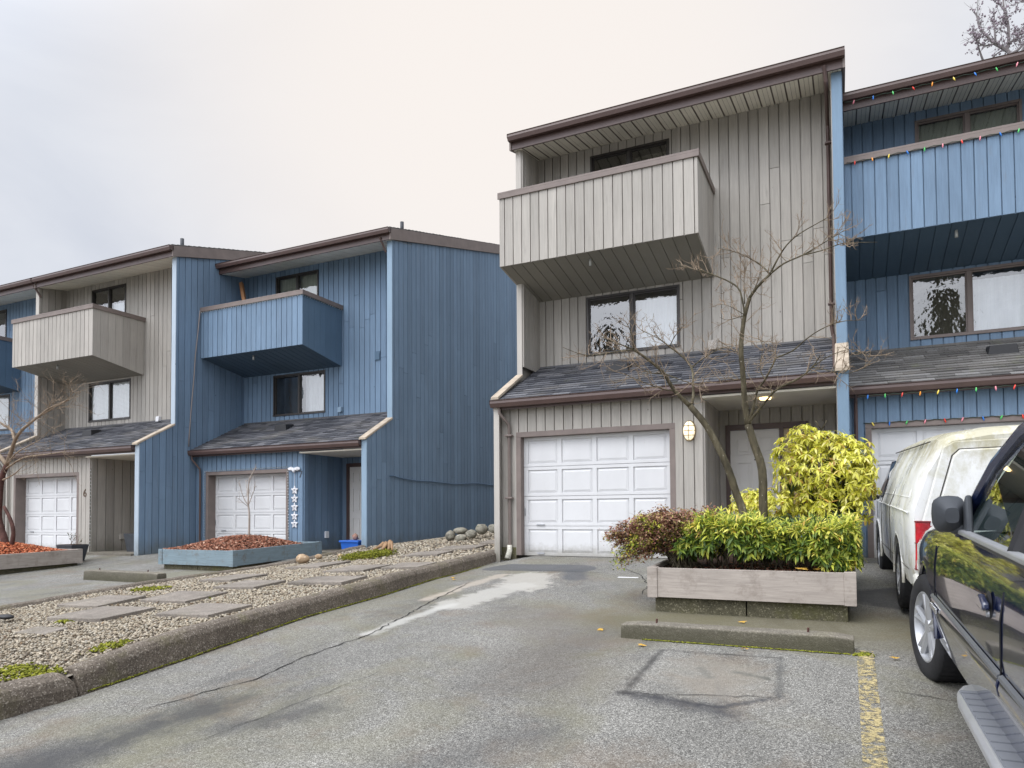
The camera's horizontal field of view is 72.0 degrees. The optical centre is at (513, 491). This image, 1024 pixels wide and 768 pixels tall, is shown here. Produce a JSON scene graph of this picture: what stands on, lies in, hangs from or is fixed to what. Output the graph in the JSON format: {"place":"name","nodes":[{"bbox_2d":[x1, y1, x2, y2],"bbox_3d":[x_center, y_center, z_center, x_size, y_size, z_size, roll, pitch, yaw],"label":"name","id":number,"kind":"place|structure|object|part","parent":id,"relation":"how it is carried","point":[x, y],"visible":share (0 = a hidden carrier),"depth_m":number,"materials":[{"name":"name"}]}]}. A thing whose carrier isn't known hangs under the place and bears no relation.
{"place":"outdoors","nodes":[
{"label":"outdoors","id":0,"kind":"place"},
{"bbox_2d":[352,533,358,539],"bbox_3d":[-3.524,1.014,15.743,0.138,0.176,0.122,-1,-2,25],"label":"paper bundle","id":1,"kind":"object","parent":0,"point":[355,536],"visible":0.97,"depth_m":15.70,"materials":[{"name":"paper"}]},
{"bbox_2d":[0,553,989,767],"bbox_3d":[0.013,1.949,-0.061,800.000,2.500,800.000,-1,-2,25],"label":"asphalt road","id":2,"kind":"structure","parent":0,"point":[516,663],"depth_m":4.89,"materials":[{"name":"grey asphalt"}]},
{"bbox_2d":[0,278,66,526],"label":"townhouse","id":3,"kind":"structure","parent":2,"relation":"on","point":[20,299],"depth_m":20.50,"materials":[{"name":"wood"}]},
{"bbox_2d":[0,309,6,336],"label":"window","id":4,"kind":"structure","parent":3,"relation":"in","point":[3,313],"depth_m":22.47,"materials":[{"name":"brown glass"}]},
{"bbox_2d":[0,394,9,430],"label":"window","id":5,"kind":"structure","parent":3,"relation":"in","point":[4,408],"depth_m":21.39,"materials":[{"name":"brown glass"}]},
{"bbox_2d":[0,672,77,719],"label":"kerb","id":6,"kind":"structure","parent":2,"relation":"on","point":[23,695],"depth_m":5.02,"materials":[{"name":"grey concrete"}]},
{"bbox_2d":[0,549,82,574],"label":"planter box","id":7,"kind":"object","parent":2,"relation":"on","point":[20,562],"visible":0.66,"depth_m":14.28,"materials":[{"name":"grey wood"}]},
{"bbox_2d":[0,541,64,554],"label":"bark mulch","id":8,"kind":"object","parent":7,"relation":"in","point":[8,548],"visible":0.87,"depth_m":14.28,"materials":[{"name":"wood"}]},
{"bbox_2d":[0,369,102,544],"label":"bare tree","id":9,"kind":"object","parent":8,"relation":"on","point":[3,473],"visible":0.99,"depth_m":13.84,"materials":[{"name":"brown plant"}]},
{"bbox_2d":[56,532,88,560],"bbox_3d":[-9.740,1.212,15.582,0.556,0.644,0.389,-1,-2,25],"label":"plant pot","id":10,"kind":"object","parent":2,"relation":"on","point":[84,547],"visible":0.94,"depth_m":15.50,"materials":[{"name":"plastic"}]},
{"bbox_2d":[83,568,165,582],"bbox_3d":[-6.750,1.472,12.224,1.900,0.258,0.225,-1,-2,25],"label":"wheel stop","id":11,"kind":"object","parent":2,"relation":"on","point":[99,574],"visible":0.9,"depth_m":12.10,"materials":[{"name":"concrete"}]},
{"bbox_2d":[0,238,359,555],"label":"townhouse","id":12,"kind":"structure","parent":2,"relation":"on","point":[124,328],"depth_m":17.97,"materials":[{"name":"grey wood"}]},
{"bbox_2d":[25,476,76,547],"bbox_3d":[-11.742,0.583,18.101,2.498,1.894,0.084,-1,-2,25],"label":"garage door","id":13,"kind":"structure","parent":12,"relation":"in","point":[50,505],"depth_m":18.17,"materials":[{"name":"white paint"}]},
{"bbox_2d":[91,283,125,311],"bbox_3d":[-10.936,-4.865,19.631,1.998,1.640,0.755,-1,-2,25],"label":"window","id":14,"kind":"structure","parent":12,"relation":"in","point":[114,297],"depth_m":19.68,"materials":[{"name":"brown glass"}]},
{"bbox_2d":[88,378,130,422],"bbox_3d":[-10.990,-2.465,19.235,1.728,1.080,0.115,-1,-2,25],"label":"window","id":15,"kind":"structure","parent":12,"relation":"in","point":[112,401],"depth_m":19.23,"materials":[{"name":"glass"}]},
{"bbox_2d":[124,533,133,551],"bbox_3d":[-9.150,1.241,17.128,0.497,0.454,0.348,-1,-2,25],"label":"plant pot","id":16,"kind":"object","parent":12,"relation":"on","point":[129,539],"visible":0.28,"depth_m":17.01,"materials":[{"name":"plastic"}]},
{"bbox_2d":[0,545,365,610],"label":"kerb","id":17,"kind":"structure","parent":2,"relation":"on","point":[39,601],"depth_m":10.28,"materials":[{"name":"grey concrete"}]},
{"bbox_2d":[64,570,415,696],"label":"kerb","id":18,"kind":"structure","parent":2,"relation":"on","point":[144,655],"depth_m":6.45,"materials":[{"name":"grey concrete"}]},
{"bbox_2d":[158,541,321,570],"bbox_3d":[-5.549,1.381,14.525,1.998,0.627,2.444,-1,-2,25],"label":"planter box","id":19,"kind":"object","parent":2,"relation":"on","point":[214,560],"visible":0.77,"depth_m":13.57,"materials":[{"name":"blue wood"}]},
{"bbox_2d":[163,534,301,550],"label":"bark mulch","id":20,"kind":"object","parent":19,"relation":"in","point":[236,542],"visible":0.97,"depth_m":13.87,"materials":[{"name":"wood"}]},
{"bbox_2d":[236,464,256,534],"bbox_3d":[-5.495,0.198,14.683,0.601,1.624,0.515,-1,-2,25],"label":"sapling","id":21,"kind":"object","parent":20,"relation":"on","point":[247,496],"visible":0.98,"depth_m":14.64,"materials":[{"name":"brown plant"}]},
{"bbox_2d":[0,535,491,682],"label":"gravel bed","id":22,"kind":"object","parent":2,"relation":"on","point":[66,675],"visible":0.07,"depth_m":6.62,"materials":[{"name":"grey gravel"}]},
{"bbox_2d":[0,661,66,681],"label":"moss","id":23,"kind":"object","parent":22,"relation":"on","point":[12,670],"visible":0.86,"depth_m":5.42,"materials":[{"name":"green plant"}]},
{"bbox_2d":[15,626,67,634],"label":"paving slab","id":24,"kind":"structure","parent":22,"relation":"on","point":[43,630],"depth_m":6.80,"materials":[{"name":"concrete"}]},
{"bbox_2d":[54,619,74,623],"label":"moss","id":25,"kind":"object","parent":22,"relation":"on","point":[63,620],"visible":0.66,"depth_m":7.23,"materials":[{"name":"green plant"}]},
{"bbox_2d":[47,606,155,622],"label":"paving slab","id":26,"kind":"structure","parent":22,"relation":"on","point":[100,614],"depth_m":7.44,"materials":[{"name":"concrete"}]},
{"bbox_2d":[57,595,145,608],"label":"paving slab","id":27,"kind":"structure","parent":22,"relation":"on","point":[101,601],"depth_m":8.44,"materials":[{"name":"concrete"}]},
{"bbox_2d":[80,638,133,654],"bbox_3d":[-3.412,1.306,5.937,0.264,0.080,0.403,-1,-2,25],"label":"moss","id":28,"kind":"object","parent":22,"relation":"on","point":[114,645],"visible":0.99,"depth_m":5.92,"materials":[{"name":"green plant"}]},
{"bbox_2d":[127,585,171,591],"bbox_3d":[-4.959,1.326,9.606,0.738,0.067,0.507,-1,-2,25],"label":"moss","id":29,"kind":"object","parent":22,"relation":"on","point":[147,588],"visible":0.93,"depth_m":9.56,"materials":[{"name":"green plant"}]},
{"bbox_2d":[140,591,227,603],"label":"paving slab","id":30,"kind":"structure","parent":22,"relation":"on","point":[180,597],"depth_m":8.35,"materials":[{"name":"concrete"}]},
{"bbox_2d":[156,603,251,618],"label":"paving slab","id":31,"kind":"structure","parent":22,"relation":"on","point":[205,610],"depth_m":7.23,"materials":[{"name":"concrete"}]},
{"bbox_2d":[199,574,267,582],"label":"paving slab","id":32,"kind":"structure","parent":22,"relation":"on","point":[232,578],"depth_m":10.18,"materials":[{"name":"concrete"}]},
{"bbox_2d":[0,531,494,682],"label":"gravel","id":33,"kind":"structure","parent":22,"relation":"on","point":[109,629],"depth_m":7.97,"materials":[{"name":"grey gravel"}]},
{"bbox_2d":[0,614,14,619],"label":"rock","id":34,"kind":"object","parent":33,"relation":"on","point":[5,616],"visible":1,"depth_m":7.43,"materials":[{"name":"grey stone"}]},
{"bbox_2d":[213,580,285,589],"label":"paving slab","id":35,"kind":"structure","parent":22,"relation":"on","point":[250,584],"depth_m":9.11,"materials":[{"name":"concrete"}]},
{"bbox_2d":[296,554,309,563],"bbox_3d":[-3.781,1.214,12.659,0.285,0.188,0.176,-1,-2,25],"label":"rock","id":36,"kind":"object","parent":22,"relation":"on","point":[302,558],"visible":0.99,"depth_m":12.60,"materials":[{"name":"beige stone"}]},
{"bbox_2d":[285,561,350,569],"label":"paving slab","id":37,"kind":"structure","parent":22,"relation":"on","point":[317,565],"depth_m":11.46,"materials":[{"name":"concrete"}]},
{"bbox_2d":[315,554,322,558],"bbox_3d":[-3.643,1.220,13.198,0.161,0.101,0.114,-1,-2,25],"label":"rock","id":38,"kind":"object","parent":22,"relation":"on","point":[318,556],"visible":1,"depth_m":13.15,"materials":[{"name":"beige stone"}]},
{"bbox_2d":[287,575,366,584],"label":"paving slab","id":39,"kind":"structure","parent":22,"relation":"on","point":[331,580],"depth_m":8.96,"materials":[{"name":"concrete"}]},
{"bbox_2d":[322,564,390,573],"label":"paving slab","id":40,"kind":"structure","parent":22,"relation":"on","point":[356,568],"depth_m":10.28,"materials":[{"name":"concrete"}]},
{"bbox_2d":[335,548,398,560],"bbox_3d":[-2.623,1.154,12.847,1.119,0.204,1.223,-1,-2,25],"label":"moss","id":41,"kind":"object","parent":22,"relation":"on","point":[376,553],"visible":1,"depth_m":12.64,"materials":[{"name":"green plant"}]},
{"bbox_2d":[373,540,392,550],"bbox_3d":[-2.518,1.071,13.609,0.397,0.275,0.512,0,-2,-10],"label":"tree stump","id":42,"kind":"object","parent":22,"relation":"on","point":[387,545],"visible":0.68,"depth_m":13.62,"materials":[{"name":"brown wood"}]},
{"bbox_2d":[381,562,436,569],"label":"paving slab","id":43,"kind":"structure","parent":22,"relation":"on","point":[406,565],"depth_m":10.11,"materials":[{"name":"concrete"}]},
{"bbox_2d":[402,550,452,557],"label":"paving slab","id":44,"kind":"structure","parent":22,"relation":"on","point":[427,553],"depth_m":12.14,"materials":[{"name":"concrete"}]},
{"bbox_2d":[445,530,455,540],"bbox_3d":[-1.307,0.913,14.641,0.209,0.225,0.198,0,-2,-18],"label":"rock","id":45,"kind":"object","parent":22,"relation":"on","point":[450,535],"visible":1,"depth_m":14.57,"materials":[{"name":"grey stone"}]},
{"bbox_2d":[453,527,467,533],"bbox_3d":[-1.089,0.817,14.598,0.333,0.147,0.230,-1,-2,25],"label":"rock","id":46,"kind":"object","parent":45,"relation":"on","point":[461,530],"visible":0.93,"depth_m":14.52,"materials":[{"name":"grey stone"}]},
{"bbox_2d":[455,534,466,541],"bbox_3d":[-1.079,0.961,14.416,0.278,0.176,0.202,-1,-2,25],"label":"rock","id":47,"kind":"object","parent":22,"relation":"on","point":[459,537],"visible":0.87,"depth_m":14.35,"materials":[{"name":"grey stone"}]},
{"bbox_2d":[434,544,487,550],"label":"paving slab","id":48,"kind":"structure","parent":22,"relation":"on","point":[462,547],"depth_m":12.67,"materials":[{"name":"concrete"}]},
{"bbox_2d":[465,529,476,538],"bbox_3d":[-0.856,0.865,14.342,0.254,0.187,0.193,-1,-2,25],"label":"rock","id":49,"kind":"object","parent":22,"relation":"on","point":[471,533],"visible":1,"depth_m":14.27,"materials":[{"name":"grey stone"}]},
{"bbox_2d":[475,524,487,534],"bbox_3d":[-0.640,0.770,14.358,0.247,0.215,0.232,0,-2,-13],"label":"rock","id":50,"kind":"object","parent":49,"relation":"on","point":[481,529],"visible":0.99,"depth_m":14.28,"materials":[{"name":"grey stone"}]},
{"bbox_2d":[479,540,494,544],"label":"paving slab","id":51,"kind":"structure","parent":22,"relation":"on","point":[490,542],"depth_m":13.08,"materials":[{"name":"concrete"}]},
{"bbox_2d":[488,525,493,532],"bbox_3d":[-0.362,0.761,14.141,0.298,0.168,0.227,-1,-2,25],"label":"rock","id":52,"kind":"object","parent":22,"relation":"on","point":[491,529],"visible":0.41,"depth_m":14.09,"materials":[{"name":"grey stone"}]},
{"bbox_2d":[85,565,485,691],"bbox_3d":[-1.787,1.353,8.458,0.167,0.577,6.854,-1,-2,25],"label":"moss","id":53,"kind":"object","parent":2,"relation":"on","point":[181,660],"visible":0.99,"depth_m":6.83,"materials":[{"name":"green plant"}]},
{"bbox_2d":[187,221,516,553],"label":"townhouse","id":54,"kind":"structure","parent":2,"relation":"on","point":[402,363],"depth_m":17.32,"materials":[{"name":"blue wood"}]},
{"bbox_2d":[188,311,199,446],"bbox_3d":[-7.918,-2.821,17.510,0.024,3.451,0.329,-1,-2,25],"label":"hanging cable","id":55,"kind":"object","parent":54,"relation":"hanging from","point":[193,380],"visible":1,"depth_m":17.48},
{"bbox_2d":[239,282,245,299],"bbox_3d":[-7.074,-5.034,18.532,0.120,1.142,0.772,1,-2,-33],"label":"leaning plank","id":56,"kind":"object","parent":54,"relation":"attached to","point":[242,291],"visible":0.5,"depth_m":18.64,"materials":[{"name":"orange wood"}]},
{"bbox_2d":[204,466,288,538],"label":"string lights","id":57,"kind":"object","parent":54,"relation":"attached to","point":[238,469],"visible":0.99,"depth_m":17.13},
{"bbox_2d":[215,473,285,539],"bbox_3d":[-6.274,0.507,17.033,2.498,1.839,0.084,-1,-2,25],"label":"garage door","id":58,"kind":"structure","parent":54,"relation":"in","point":[267,506],"depth_m":17.02,"materials":[{"name":"white paint"}]},
{"bbox_2d":[200,295,340,312],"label":"string lights","id":59,"kind":"object","parent":54,"relation":"attached to","point":[270,300],"visible":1,"depth_m":17.00},
{"bbox_2d":[288,467,299,527],"bbox_3d":[-5.022,0.130,16.132,0.354,1.402,0.080,-1,-2,25],"label":"star garland","id":60,"kind":"object","parent":54,"relation":"hanging from","point":[294,489],"visible":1,"depth_m":16.13,"materials":[{"name":"white plastic"}]},
{"bbox_2d":[276,269,318,295],"bbox_3d":[-5.456,-4.913,18.590,1.998,1.640,0.755,-1,-2,25],"label":"window","id":61,"kind":"structure","parent":54,"relation":"in","point":[309,280],"depth_m":18.35,"materials":[{"name":"black glass"}]},
{"bbox_2d":[273,370,324,416],"bbox_3d":[-5.373,-2.406,18.479,2.308,1.460,0.755,-1,-2,25],"label":"window","id":62,"kind":"structure","parent":54,"relation":"in","point":[304,392],"depth_m":18.51,"materials":[{"name":"glass"}]},
{"bbox_2d":[339,540,360,548],"bbox_3d":[-3.541,1.223,15.748,0.540,0.270,0.440,-1,-2,25],"label":"storage bin","id":63,"kind":"object","parent":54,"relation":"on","point":[348,543],"visible":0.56,"depth_m":15.56,"materials":[{"name":"blue plastic"}]},
{"bbox_2d":[350,467,360,539],"bbox_3d":[-3.617,0.390,17.055,0.820,1.980,0.060,-1,-2,25],"label":"front door","id":64,"kind":"structure","parent":54,"relation":"in","point":[355,472],"depth_m":17.14,"materials":[{"name":"beige paint"}]},
{"bbox_2d":[390,475,493,485],"bbox_3d":[-1.558,-0.243,18.368,0.028,0.123,5.654,-1,-2,25],"label":"wall cable","id":65,"kind":"object","parent":54,"relation":"attached to","point":[439,482],"depth_m":17.66,"materials":[{"name":"black rubber"}]},
{"bbox_2d":[408,558,462,585],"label":"kerb","id":66,"kind":"structure","parent":2,"relation":"on","point":[441,569],"depth_m":10.04,"materials":[{"name":"grey concrete"}]},
{"bbox_2d":[457,549,500,570],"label":"kerb","id":67,"kind":"structure","parent":2,"relation":"on","point":[475,560],"depth_m":11.14,"materials":[{"name":"grey concrete"}]},
{"bbox_2d":[141,570,951,740],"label":"road cracks","id":68,"kind":"object","parent":2,"relation":"on","point":[427,603],"visible":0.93,"depth_m":5.43,"materials":[{"name":"black asphalt"}]},
{"bbox_2d":[489,46,850,561],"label":"townhouse","id":69,"kind":"structure","parent":2,"relation":"on","point":[606,214],"depth_m":11.51,"materials":[{"name":"grey wood"}]},
{"bbox_2d":[524,430,669,557],"bbox_3d":[1.316,0.062,11.310,2.480,1.969,0.084,-1,-2,25],"label":"garage door","id":70,"kind":"structure","parent":69,"relation":"in","point":[575,486],"depth_m":11.34,"materials":[{"name":"white paint"}]},
{"bbox_2d":[590,138,668,171],"bbox_3d":[2.227,-5.421,12.935,2.032,1.640,0.755,-1,-2,25],"label":"window","id":71,"kind":"structure","parent":69,"relation":"in","point":[655,149],"depth_m":12.78,"materials":[{"name":"black glass"}]},
{"bbox_2d":[586,284,679,355],"bbox_3d":[2.266,-2.913,12.846,2.274,1.460,0.755,-1,-2,25],"label":"window","id":72,"kind":"structure","parent":69,"relation":"in","point":[663,303],"depth_m":12.65,"materials":[{"name":"glass"}]},
{"bbox_2d":[683,420,695,440],"bbox_3d":[2.620,-0.907,10.506,0.210,0.330,0.113,-1,-2,25],"label":"wall lamp","id":73,"kind":"object","parent":69,"relation":"attached to","point":[689,430],"visible":1,"depth_m":10.48,"materials":[{"name":"white glass"}]},
{"bbox_2d":[730,428,779,513],"bbox_3d":[3.940,-0.001,11.456,0.760,2.010,0.060,-1,-2,25],"label":"front door","id":74,"kind":"structure","parent":69,"relation":"in","point":[743,462],"depth_m":11.48,"materials":[{"name":"beige paint"}]},
{"bbox_2d":[813,431,834,452],"bbox_3d":[4.675,-0.725,10.613,0.320,0.350,0.180,-1,-2,25],"label":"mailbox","id":75,"kind":"object","parent":69,"relation":"attached to","point":[826,439],"visible":0.17,"depth_m":10.55,"materials":[{"name":"silver metal"}]},
{"bbox_2d":[621,619,854,653],"bbox_3d":[1.807,1.195,5.839,1.835,0.208,0.225,-1,-2,25],"label":"wheel stop","id":76,"kind":"object","parent":2,"relation":"on","point":[820,641],"visible":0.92,"depth_m":5.72,"materials":[{"name":"concrete"}]},
{"bbox_2d":[642,638,850,654],"bbox_3d":[1.831,1.248,5.689,1.617,0.018,0.048,-1,-2,25],"label":"moss","id":77,"kind":"object","parent":2,"relation":"on","point":[748,646],"visible":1,"depth_m":5.65,"materials":[{"name":"green plant"}]},
{"bbox_2d":[647,553,856,621],"bbox_3d":[2.814,1.071,8.056,1.976,0.724,2.404,-1,-2,25],"label":"planter box","id":78,"kind":"object","parent":2,"relation":"on","point":[807,595],"visible":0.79,"depth_m":7.00,"materials":[{"name":"grey wood"}]},
{"bbox_2d":[599,502,725,570],"bbox_3d":[1.662,0.492,7.840,1.487,0.813,1.066,-1,-2,25],"label":"bronze shrub","id":79,"kind":"object","parent":78,"relation":"in","point":[657,532],"visible":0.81,"depth_m":7.69,"materials":[{"name":"brown plant"}]},
{"bbox_2d":[560,186,895,562],"bbox_3d":[2.321,-1.171,7.738,3.384,3.905,1.603,-1,-2,31],"label":"bare tree","id":80,"kind":"object","parent":78,"relation":"in","point":[762,475],"visible":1,"depth_m":7.73,"materials":[{"name":"brown plant"}]},
{"bbox_2d":[662,562,832,571],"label":"bark mulch","id":81,"kind":"object","parent":78,"relation":"in","point":[767,568],"visible":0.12,"depth_m":7.49,"materials":[{"name":"wood"}]},
{"bbox_2d":[669,506,867,571],"bbox_3d":[2.685,0.493,7.449,1.904,0.697,1.206,-1,-2,25],"label":"hedge","id":82,"kind":"object","parent":78,"relation":"in","point":[833,543],"visible":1,"depth_m":7.07,"materials":[{"name":"green plant"}]},
{"bbox_2d":[727,420,881,544],"bbox_3d":[3.360,0.016,8.196,1.662,1.656,0.980,-1,-2,25],"label":"yellow shrub","id":83,"kind":"object","parent":78,"relation":"in","point":[829,493],"visible":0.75,"depth_m":7.94,"materials":[{"name":"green plant"}]},
{"bbox_2d":[852,652,875,656],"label":"moss","id":84,"kind":"object","parent":2,"relation":"on","point":[863,654],"visible":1,"depth_m":5.31,"materials":[{"name":"green plant"}]},
{"bbox_2d":[857,650,887,767],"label":"parking line","id":85,"kind":"object","parent":2,"relation":"on","point":[876,722],"visible":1,"depth_m":4.16,"materials":[{"name":"yellow paint"}]},
{"bbox_2d":[842,50,1023,557],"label":"townhouse","id":86,"kind":"structure","parent":2,"relation":"on","point":[935,273],"depth_m":10.82,"materials":[{"name":"blue wood"}]},
{"bbox_2d":[845,62,1022,103],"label":"string lights","id":87,"kind":"object","parent":86,"relation":"attached to","point":[953,78],"visible":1,"depth_m":10.82,"materials":[{"name":"multicoloured plastic"}]},
{"bbox_2d":[847,128,1023,164],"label":"string lights","id":88,"kind":"object","parent":86,"relation":"attached to","point":[942,144],"visible":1,"depth_m":10.36,"materials":[{"name":"multicoloured plastic"}]},
{"bbox_2d":[863,414,1023,425],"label":"string lights","id":89,"kind":"object","parent":86,"relation":"attached to","point":[925,420],"visible":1,"depth_m":10.19,"materials":[{"name":"multicoloured plastic"}]},
{"bbox_2d":[867,384,1023,398],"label":"string lights","id":90,"kind":"object","parent":86,"relation":"attached to","point":[976,388],"visible":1,"depth_m":9.98,"materials":[{"name":"multicoloured plastic"}]},
{"bbox_2d":[871,422,1022,557],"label":"garage door","id":91,"kind":"structure","parent":86,"relation":"in","point":[887,442],"depth_m":10.59,"materials":[{"name":"white paint"}]},
{"bbox_2d":[909,261,1023,340],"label":"window","id":92,"kind":"structure","parent":86,"relation":"in","point":[984,299],"depth_m":11.50,"materials":[{"name":"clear glass"}]},
{"bbox_2d":[914,98,1021,142],"bbox_3d":[7.545,-5.472,11.783,2.060,1.640,0.755,-1,-2,25],"label":"window","id":93,"kind":"structure","parent":86,"relation":"in","point":[1008,112],"depth_m":11.53,"materials":[{"name":"clear glass"}]},
{"bbox_2d":[867,425,1018,608],"bbox_3d":[5.033,0.264,7.647,2.075,1.733,4.540,-1,0,23],"label":"parked van","id":94,"kind":"object","parent":2,"relation":"on","point":[922,475],"visible":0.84,"depth_m":6.00,"materials":[{"name":"white paint"}]},
{"bbox_3d":[4.728,-0.155,8.939,0.160,0.440,0.940,-1,0,23],"label":"side window","id":95,"kind":"part","parent":94,"relation":"part of","materials":[{"name":"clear glass"}]},
{"bbox_3d":[3.816,0.120,5.756,0.867,1.100,0.036,-1,0,23],"label":"rear door","id":96,"kind":"part","parent":94,"relation":"part of","materials":[{"name":"white paint"}]},
{"bbox_2d":[909,422,1023,767],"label":"parked suv","id":97,"kind":"object","parent":2,"relation":"on","point":[966,614],"visible":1,"depth_m":3.16,"materials":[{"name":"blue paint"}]},
{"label":"side window","id":98,"kind":"part","parent":97,"relation":"part of","materials":[{"name":"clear glass"}]},
{"bbox_2d":[961,0,1023,59],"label":"budding tree","id":99,"kind":"object","parent":2,"relation":"on","point":[994,41],"visible":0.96,"depth_m":21.96,"materials":[{"name":"grey plant"}]},
{"bbox_2d":[0,0,1023,455],"label":"sky","id":100,"kind":"structure","parent":0,"point":[127,126],"materials":[{"name":"white"}]}
]}

